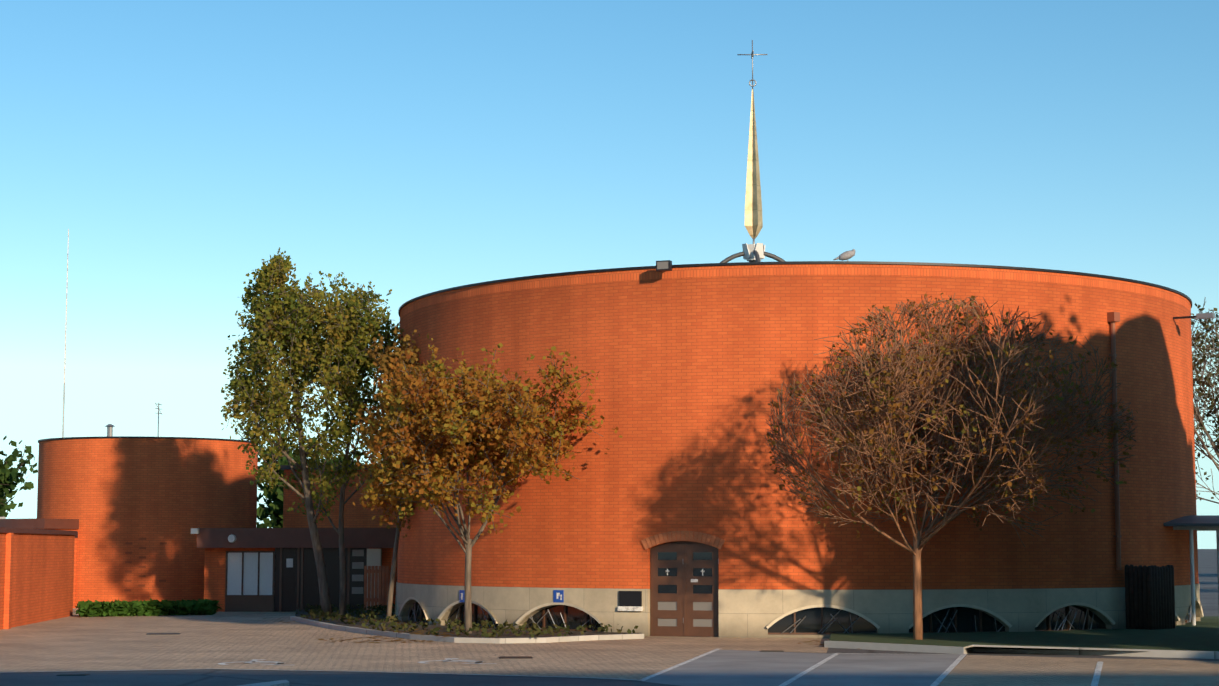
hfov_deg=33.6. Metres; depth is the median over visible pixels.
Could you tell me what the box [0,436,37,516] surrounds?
tree
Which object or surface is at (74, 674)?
gully grate
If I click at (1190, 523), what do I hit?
covered walkway
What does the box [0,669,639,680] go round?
flush kerb
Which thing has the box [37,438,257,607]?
drum wall
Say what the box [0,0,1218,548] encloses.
sky
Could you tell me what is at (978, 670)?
parking space
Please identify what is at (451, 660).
wheelchair marking
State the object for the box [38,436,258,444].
drum coping
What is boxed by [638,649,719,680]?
bay marking
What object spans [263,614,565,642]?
fallen leaves
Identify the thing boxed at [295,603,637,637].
bed plants
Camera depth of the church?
45.37 m
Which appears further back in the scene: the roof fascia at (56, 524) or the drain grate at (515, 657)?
the roof fascia at (56, 524)
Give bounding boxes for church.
[395,40,1214,637]
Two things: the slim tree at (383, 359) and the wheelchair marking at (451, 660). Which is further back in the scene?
the slim tree at (383, 359)
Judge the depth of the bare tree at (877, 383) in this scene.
40.41 m
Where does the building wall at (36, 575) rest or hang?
on the paving at (75, 642)
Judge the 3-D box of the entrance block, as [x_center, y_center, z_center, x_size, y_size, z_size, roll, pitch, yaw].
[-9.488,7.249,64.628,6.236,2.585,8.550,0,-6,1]
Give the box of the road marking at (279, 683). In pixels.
[238,680,288,685]
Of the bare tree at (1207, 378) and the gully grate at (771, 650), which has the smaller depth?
the gully grate at (771, 650)
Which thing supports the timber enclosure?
on the verge grass at (1199, 639)
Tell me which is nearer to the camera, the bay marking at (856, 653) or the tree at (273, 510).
the bay marking at (856, 653)
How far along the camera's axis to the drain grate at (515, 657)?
36.05 m
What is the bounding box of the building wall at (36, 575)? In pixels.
[0,527,77,629]
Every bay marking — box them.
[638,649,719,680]
[779,653,839,685]
[836,653,873,653]
[930,653,967,685]
[1091,662,1102,685]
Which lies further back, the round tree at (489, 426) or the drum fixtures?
the drum fixtures
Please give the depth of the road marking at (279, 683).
28.42 m
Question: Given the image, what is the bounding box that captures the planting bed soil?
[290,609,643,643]
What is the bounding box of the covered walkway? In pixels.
[1164,515,1218,624]
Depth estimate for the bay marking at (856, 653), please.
37.55 m
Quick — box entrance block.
[191,528,396,611]
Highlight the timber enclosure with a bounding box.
[1125,564,1175,629]
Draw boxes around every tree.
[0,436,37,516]
[221,247,399,616]
[257,429,368,527]
[350,333,622,633]
[356,326,423,621]
[764,293,1137,639]
[1191,297,1218,503]
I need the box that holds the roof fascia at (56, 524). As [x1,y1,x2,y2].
[0,518,78,607]
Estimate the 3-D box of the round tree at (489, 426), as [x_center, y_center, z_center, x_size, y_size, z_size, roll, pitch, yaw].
[-3.053,3.126,44.651,5.777,6.714,5.007,-3,-7,29]
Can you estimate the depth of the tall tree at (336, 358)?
54.16 m
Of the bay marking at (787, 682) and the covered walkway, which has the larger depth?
the covered walkway
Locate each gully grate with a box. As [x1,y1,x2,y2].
[56,673,89,675]
[759,650,783,651]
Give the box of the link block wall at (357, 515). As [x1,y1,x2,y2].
[280,465,397,527]
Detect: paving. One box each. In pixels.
[0,608,829,679]
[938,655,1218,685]
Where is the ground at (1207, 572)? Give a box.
[0,549,1218,685]
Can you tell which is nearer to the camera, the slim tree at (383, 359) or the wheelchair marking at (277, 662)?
the wheelchair marking at (277, 662)
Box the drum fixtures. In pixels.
[62,229,166,590]
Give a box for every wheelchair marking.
[218,659,283,664]
[418,658,496,663]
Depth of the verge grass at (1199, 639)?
39.90 m
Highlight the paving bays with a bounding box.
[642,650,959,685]
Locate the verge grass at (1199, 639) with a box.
[824,616,1218,658]
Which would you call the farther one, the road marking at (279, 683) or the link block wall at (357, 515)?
the link block wall at (357, 515)
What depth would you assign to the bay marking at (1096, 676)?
31.40 m
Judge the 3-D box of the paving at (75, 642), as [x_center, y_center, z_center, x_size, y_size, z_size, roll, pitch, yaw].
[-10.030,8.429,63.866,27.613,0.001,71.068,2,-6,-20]

